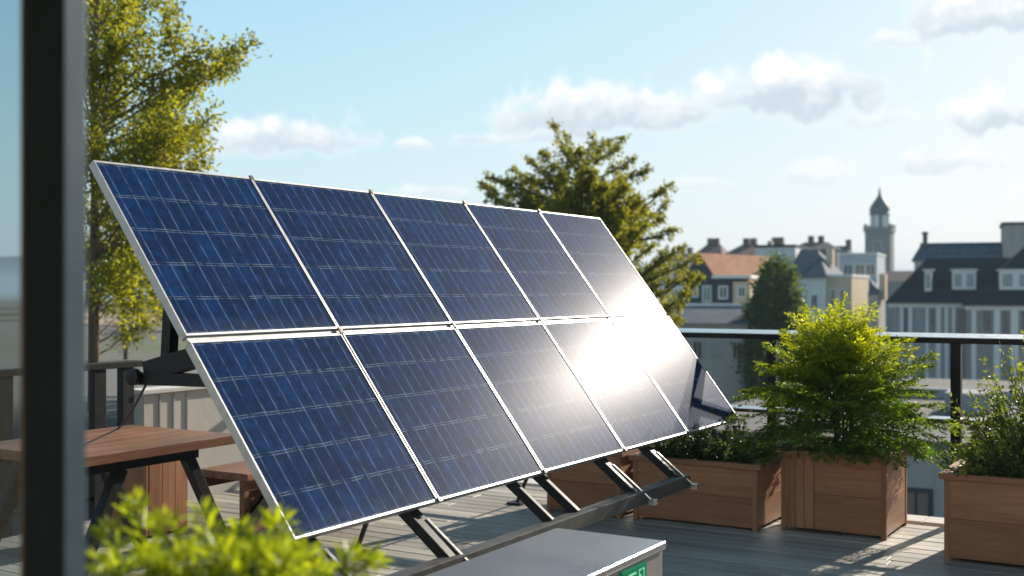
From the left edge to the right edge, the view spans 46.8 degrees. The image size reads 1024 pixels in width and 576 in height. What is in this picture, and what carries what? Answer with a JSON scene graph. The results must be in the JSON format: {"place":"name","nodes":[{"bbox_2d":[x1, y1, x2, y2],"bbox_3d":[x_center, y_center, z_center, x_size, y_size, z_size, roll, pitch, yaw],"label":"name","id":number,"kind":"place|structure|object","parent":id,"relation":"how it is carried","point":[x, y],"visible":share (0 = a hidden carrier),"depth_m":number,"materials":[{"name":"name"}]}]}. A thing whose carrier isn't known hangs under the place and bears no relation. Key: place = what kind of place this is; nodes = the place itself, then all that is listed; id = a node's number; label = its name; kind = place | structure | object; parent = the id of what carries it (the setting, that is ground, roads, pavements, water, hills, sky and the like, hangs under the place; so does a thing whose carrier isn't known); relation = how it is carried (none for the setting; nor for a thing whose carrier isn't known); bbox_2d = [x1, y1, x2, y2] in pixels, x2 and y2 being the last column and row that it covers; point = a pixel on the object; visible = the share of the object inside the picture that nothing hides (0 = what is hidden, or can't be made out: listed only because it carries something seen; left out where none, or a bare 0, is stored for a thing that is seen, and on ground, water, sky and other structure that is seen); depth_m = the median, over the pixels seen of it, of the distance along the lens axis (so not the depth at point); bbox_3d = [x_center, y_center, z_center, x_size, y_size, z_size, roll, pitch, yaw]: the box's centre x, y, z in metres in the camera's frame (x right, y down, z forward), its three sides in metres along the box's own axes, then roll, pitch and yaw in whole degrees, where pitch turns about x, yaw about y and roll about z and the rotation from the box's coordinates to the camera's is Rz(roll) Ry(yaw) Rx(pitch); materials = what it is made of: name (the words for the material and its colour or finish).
{"place":"outdoors","nodes":[
{"label":"outdoors","id":0,"kind":"place"},
{"bbox_2d":[86,313,161,324],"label":"path","id":1,"kind":"structure","parent":0,"point":[109,319],"depth_m":53.00,"materials":[{"name":"grey concrete"}]},
{"bbox_2d":[0,256,658,291],"bbox_3d":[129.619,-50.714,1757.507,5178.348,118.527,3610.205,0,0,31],"label":"hills","id":2,"kind":"structure","parent":0,"point":[9,273],"depth_m":2514.37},
{"bbox_2d":[0,292,891,535],"bbox_3d":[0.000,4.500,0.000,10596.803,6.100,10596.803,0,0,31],"label":"ground","id":3,"kind":"structure","parent":0,"point":[10,330],"depth_m":26.62,"materials":[{"name":"grey concrete"}]},
{"bbox_2d":[86,221,116,305],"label":"park tree","id":4,"kind":"object","parent":3,"relation":"on","point":[87,259],"visible":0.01,"depth_m":94.70,"materials":[{"name":"green plant"}]},
{"bbox_2d":[86,297,127,313],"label":"park shrub","id":5,"kind":"object","parent":3,"relation":"on","point":[106,310],"visible":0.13,"depth_m":67.76,"materials":[{"name":"green plant"}]},
{"bbox_2d":[86,234,146,307],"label":"park tree","id":6,"kind":"object","parent":3,"relation":"on","point":[103,265],"visible":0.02,"depth_m":87.73,"materials":[{"name":"green plant"}]},
{"bbox_2d":[100,308,154,359],"bbox_3d":[-7.815,0.992,23.996,1.087,1.317,0.976,0,0,-36],"label":"park shrub","id":7,"kind":"object","parent":3,"relation":"on","point":[125,353],"visible":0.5,"depth_m":23.95,"materials":[{"name":"green plant"}]},
{"bbox_2d":[86,0,271,410],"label":"birch tree","id":8,"kind":"object","parent":3,"relation":"on","point":[157,136],"visible":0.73,"depth_m":13.65,"materials":[{"name":"green plant"}]},
{"bbox_2d":[476,117,705,327],"bbox_3d":[1.370,2.258,21.115,3.826,10.585,3.604,0,0,-43],"label":"olive tree","id":9,"kind":"object","parent":3,"relation":"on","point":[599,198],"visible":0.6,"depth_m":20.84,"materials":[{"name":"green plant"}]},
{"bbox_2d":[712,275,758,303],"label":"white ledge house","id":10,"kind":"structure","parent":3,"relation":"on","point":[732,289],"depth_m":62.05,"materials":[{"name":"beige paint"}]},
{"bbox_2d":[718,286,727,298],"bbox_3d":[11.088,0.236,62.176,0.500,0.700,0.090,0,0,18],"label":"window","id":11,"kind":"structure","parent":10,"relation":"in","point":[722,290],"depth_m":62.14,"materials":[{"name":"grey glass"}]},
{"bbox_2d":[737,286,745,297],"bbox_3d":[11.962,0.203,61.628,0.450,0.600,0.090,0,0,18],"label":"window","id":12,"kind":"structure","parent":10,"relation":"in","point":[741,290],"depth_m":61.61,"materials":[{"name":"grey glass"}]},
{"bbox_2d":[729,248,814,400],"bbox_3d":[10.430,2.904,47.146,4.415,8.928,4.284,0,0,31],"label":"cypress tree","id":13,"kind":"object","parent":3,"relation":"on","point":[773,298],"visible":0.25,"depth_m":46.29,"materials":[{"name":"green plant"}]},
{"bbox_2d":[869,274,886,365],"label":"lean to house","id":14,"kind":"structure","parent":3,"relation":"on","point":[877,295],"depth_m":98.29,"materials":[{"name":"grey stone"}]},
{"bbox_2d":[0,0,1023,270],"label":"sky","id":15,"kind":"structure","parent":0,"point":[767,119],"materials":[{"name":"blue"}]},
{"bbox_2d":[659,247,693,306],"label":"distant house","id":16,"kind":"structure","parent":0,"point":[684,254],"depth_m":170.41,"materials":[{"name":"grey ceramic"}]},
{"bbox_2d":[693,238,727,255],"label":"chimney","id":17,"kind":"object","parent":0,"point":[713,246],"depth_m":153.20,"materials":[{"name":"grey stone"}]},
{"bbox_2d":[672,303,750,404],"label":"row house","id":18,"kind":"structure","parent":0,"point":[717,357],"depth_m":46.96,"materials":[{"name":"grey stone"}]},
{"bbox_2d":[692,340,702,359],"bbox_3d":[7.395,2.468,47.169,0.420,0.780,0.090,0,0,20],"label":"window","id":19,"kind":"structure","parent":18,"relation":"in","point":[697,345],"depth_m":47.13,"materials":[{"name":"grey glass"}]},
{"bbox_2d":[712,340,722,359],"bbox_3d":[8.141,2.468,46.897,0.420,0.780,0.090,0,0,20],"label":"window","id":20,"kind":"structure","parent":18,"relation":"in","point":[717,345],"depth_m":46.87,"materials":[{"name":"grey glass"}]},
{"bbox_2d":[731,341,741,360],"bbox_3d":[8.861,2.468,46.635,0.420,0.780,0.090,0,0,20],"label":"window","id":21,"kind":"structure","parent":18,"relation":"in","point":[734,355],"depth_m":46.64,"materials":[{"name":"grey glass"}]},
{"bbox_2d":[683,253,774,303],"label":"gabled house","id":22,"kind":"structure","parent":0,"point":[720,264],"depth_m":66.39,"materials":[{"name":"orange ceramic"}]},
{"bbox_2d":[690,287,698,297],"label":"window","id":23,"kind":"structure","parent":22,"relation":"in","point":[696,295],"depth_m":66.16,"materials":[{"name":"grey glass"}]},
{"bbox_2d":[702,285,711,302],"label":"window","id":24,"kind":"structure","parent":22,"relation":"in","point":[706,289],"depth_m":65.69,"materials":[{"name":"grey glass"}]},
{"bbox_2d":[725,238,758,254],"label":"distant house","id":25,"kind":"structure","parent":0,"point":[747,247],"depth_m":142.35,"materials":[{"name":"grey ceramic"}]},
{"bbox_2d":[772,237,785,244],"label":"distant house","id":26,"kind":"structure","parent":0,"point":[778,240],"depth_m":153.72,"materials":[{"name":"grey stone"}]},
{"bbox_2d":[754,241,813,274],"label":"white house","id":27,"kind":"structure","parent":0,"point":[793,250],"depth_m":83.97,"materials":[{"name":"stone"}]},
{"bbox_2d":[800,236,843,269],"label":"distant house","id":28,"kind":"structure","parent":0,"point":[821,245],"depth_m":147.29,"materials":[{"name":"stone"}]},
{"bbox_2d":[791,249,869,329],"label":"cream house","id":29,"kind":"structure","parent":0,"point":[825,279],"depth_m":79.23,"materials":[{"name":"beige paint"}]},
{"bbox_2d":[810,294,817,309],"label":"window","id":30,"kind":"structure","parent":29,"relation":"in","point":[813,297],"depth_m":79.01,"materials":[{"name":"grey glass"}]},
{"bbox_2d":[830,289,835,308],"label":"window","id":31,"kind":"structure","parent":29,"relation":"in","point":[832,291],"depth_m":78.93,"materials":[{"name":"grey glass"}]},
{"bbox_2d":[839,289,845,308],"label":"window","id":32,"kind":"structure","parent":29,"relation":"in","point":[841,291],"depth_m":78.65,"materials":[{"name":"grey glass"}]},
{"bbox_2d":[835,239,853,252],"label":"distant house","id":33,"kind":"structure","parent":0,"point":[847,248],"depth_m":163.38,"materials":[{"name":"grey stone"}]},
{"bbox_2d":[682,377,1023,517],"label":"flat roof building","id":34,"kind":"structure","parent":0,"point":[925,490],"depth_m":24.23,"materials":[{"name":"grey stone"}]},
{"bbox_2d":[907,487,932,516],"bbox_3d":[7.656,4.163,22.443,0.620,0.750,0.090,0,0,26],"label":"window","id":35,"kind":"structure","parent":34,"relation":"in","point":[919,500],"depth_m":22.39,"materials":[{"name":"grey glass"}]},
{"bbox_2d":[839,253,885,286],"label":"pale block","id":36,"kind":"structure","parent":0,"point":[872,265],"depth_m":118.09,"materials":[{"name":"white paint"}]},
{"bbox_2d":[843,264,852,273],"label":"window","id":37,"kind":"structure","parent":36,"relation":"in","point":[847,268],"depth_m":118.41,"materials":[{"name":"grey glass"}]},
{"bbox_2d":[855,264,864,274],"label":"window","id":38,"kind":"structure","parent":36,"relation":"in","point":[859,268],"depth_m":117.97,"materials":[{"name":"grey glass"}]},
{"bbox_2d":[865,264,875,275],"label":"window","id":39,"kind":"structure","parent":36,"relation":"in","point":[870,269],"depth_m":117.57,"materials":[{"name":"grey glass"}]},
{"bbox_2d":[863,187,895,270],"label":"church tower","id":40,"kind":"structure","parent":0,"point":[879,231],"depth_m":225.46,"materials":[{"name":"stone"}]},
{"bbox_2d":[873,241,881,253],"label":"window","id":41,"kind":"structure","parent":40,"relation":"in","point":[877,245],"depth_m":224.97,"materials":[{"name":"grey glass"}]},
{"bbox_2d":[885,271,913,331],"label":"building","id":42,"kind":"structure","parent":0,"point":[896,280],"depth_m":205.15,"materials":[{"name":"stone"}]},
{"bbox_2d":[885,247,1023,380],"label":"mansard house","id":43,"kind":"structure","parent":0,"point":[962,295],"depth_m":75.14,"materials":[{"name":"stone"}]},
{"bbox_2d":[904,308,907,331],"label":"window","id":44,"kind":"structure","parent":43,"relation":"in","point":[905,309],"depth_m":76.14,"materials":[{"name":"grey glass"}]},
{"bbox_2d":[914,308,923,331],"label":"window","id":45,"kind":"structure","parent":43,"relation":"in","point":[918,312],"depth_m":75.85,"materials":[{"name":"grey glass"}]},
{"bbox_2d":[931,308,934,332],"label":"window","id":46,"kind":"structure","parent":43,"relation":"in","point":[932,309],"depth_m":75.54,"materials":[{"name":"grey glass"}]},
{"bbox_2d":[958,308,963,332],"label":"window","id":47,"kind":"structure","parent":43,"relation":"in","point":[960,310],"depth_m":74.95,"materials":[{"name":"grey glass"}]},
{"bbox_2d":[982,310,991,333],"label":"window","id":48,"kind":"structure","parent":43,"relation":"in","point":[986,314],"depth_m":73.00,"materials":[{"name":"grey glass"}]},
{"bbox_2d":[1002,310,1007,333],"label":"window","id":49,"kind":"structure","parent":43,"relation":"in","point":[1004,312],"depth_m":72.63,"materials":[{"name":"grey glass"}]},
{"bbox_2d":[1021,310,1023,334],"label":"window","id":50,"kind":"structure","parent":43,"relation":"in","point":[1022,311],"depth_m":72.29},
{"bbox_2d":[911,222,1023,270],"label":"tall roof house","id":51,"kind":"structure","parent":0,"point":[1010,244],"depth_m":92.72,"materials":[{"name":"grey stone"}]},
{"bbox_3d":[1.336,4.852,4.747,10.980,5.796,6.980,0,0,31],"label":"terrace building","id":52,"kind":"object","parent":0,"visible":0},
{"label":"deck base","id":53,"kind":"structure","parent":52,"relation":"on","visible":0},
{"bbox_2d":[0,485,1023,575],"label":"deck","id":54,"kind":"structure","parent":53,"relation":"on","point":[772,548],"depth_m":7.19,"materials":[{"name":"grey wood"}]},
{"bbox_2d":[0,360,142,537],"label":"side railing","id":55,"kind":"object","parent":54,"relation":"on","point":[97,395],"visible":0.44,"depth_m":7.94,"materials":[{"name":"black metal"}]},
{"bbox_2d":[0,425,235,575],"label":"wooden table","id":56,"kind":"object","parent":54,"relation":"on","point":[113,454],"visible":0.57,"depth_m":6.09,"materials":[{"name":"brown wood"}]},
{"bbox_2d":[107,461,187,537],"bbox_3d":[-2.317,1.240,7.526,0.357,0.620,0.340,0,0,31],"label":"tall wooden planter","id":57,"kind":"object","parent":54,"relation":"on","point":[162,484],"visible":0.2,"depth_m":7.41,"materials":[{"name":"wood"}]},
{"bbox_2d":[134,386,244,499],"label":"parapet wall","id":58,"kind":"structure","parent":54,"relation":"on","point":[183,407],"depth_m":8.68,"materials":[{"name":"concrete"}]},
{"bbox_2d":[201,461,278,538],"bbox_3d":[-1.406,1.340,7.668,0.431,0.470,1.722,0,0,31],"label":"wooden bench","id":59,"kind":"object","parent":54,"relation":"on","point":[251,499],"visible":0.27,"depth_m":7.10,"materials":[{"name":"brown wood"}]},
{"bbox_2d":[89,160,738,575],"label":"solar array","id":60,"kind":"object","parent":54,"relation":"on","point":[353,358],"visible":0.93,"depth_m":5.54,"materials":[{"name":"glass"}]},
{"bbox_2d":[426,528,665,575],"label":"battery box","id":61,"kind":"object","parent":54,"relation":"on","point":[560,552],"visible":1,"depth_m":4.43,"materials":[{"name":"grey metal"}]},
{"bbox_2d":[547,445,654,518],"bbox_3d":[0.624,1.325,8.331,0.616,0.450,0.596,0,0,31],"label":"wooden planter","id":62,"kind":"object","parent":54,"relation":"on","point":[585,484],"visible":0.45,"depth_m":8.09,"materials":[{"name":"wood"}]},
{"bbox_2d":[628,450,780,531],"bbox_3d":[1.323,1.335,7.960,0.916,0.430,0.596,0,0,31],"label":"wooden planter","id":63,"kind":"object","parent":54,"relation":"on","point":[744,495],"visible":0.68,"depth_m":7.68,"materials":[{"name":"wood"}]},
{"bbox_2d":[639,404,775,463],"bbox_3d":[1.313,0.972,7.965,0.896,0.428,0.701,0,0,31],"label":"herb","id":64,"kind":"object","parent":63,"relation":"on","point":[701,445],"visible":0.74,"depth_m":7.84,"materials":[{"name":"green plant"}]},
{"bbox_2d":[776,441,908,539],"bbox_3d":[2.158,1.295,7.681,0.716,0.510,0.616,0,0,31],"label":"wooden planter","id":65,"kind":"object","parent":54,"relation":"on","point":[858,497],"visible":0.73,"depth_m":7.45,"materials":[{"name":"wood"}]},
{"bbox_2d":[727,291,964,471],"bbox_3d":[2.177,0.623,7.696,1.452,1.212,1.406,0,0,-29],"label":"feathery shrub","id":66,"kind":"object","parent":65,"relation":"in","point":[842,359],"visible":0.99,"depth_m":7.47,"materials":[{"name":"green plant"}]},
{"bbox_2d":[938,459,1023,564],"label":"wooden planter","id":67,"kind":"object","parent":54,"relation":"on","point":[983,518],"visible":0.84,"depth_m":6.62,"materials":[{"name":"wood"}]},
{"bbox_2d":[939,327,1023,477],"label":"upright shrub","id":68,"kind":"object","parent":67,"relation":"in","point":[1003,454],"visible":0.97,"depth_m":6.70,"materials":[{"name":"green plant"}]},
{"bbox_3d":[-0.542,1.140,2.212,0.840,0.820,0.340,0,0,31],"label":"tall planter","id":69,"kind":"object","parent":54,"relation":"on","visible":0},
{"bbox_2d":[86,485,393,575],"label":"lime shrub","id":70,"kind":"object","parent":69,"relation":"in","point":[231,555],"visible":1,"depth_m":2.15,"materials":[{"name":"green plant"}]},
{"bbox_2d":[517,478,943,527],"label":"kerb","id":71,"kind":"structure","parent":53,"relation":"on","point":[925,520],"depth_m":7.87,"materials":[{"name":"stone"}]},
{"bbox_2d":[677,328,1023,464],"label":"balcony railing","id":72,"kind":"object","parent":71,"relation":"on","point":[955,341],"visible":0.16,"depth_m":7.84,"materials":[{"name":"black metal"}]},
{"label":"front wall","id":73,"kind":"structure","parent":0,"visible":0},
{"bbox_2d":[20,0,85,575],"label":"sliding door","id":74,"kind":"structure","parent":73,"relation":"attached to","point":[52,287],"depth_m":1.77,"materials":[{"name":"metal"}]}
]}

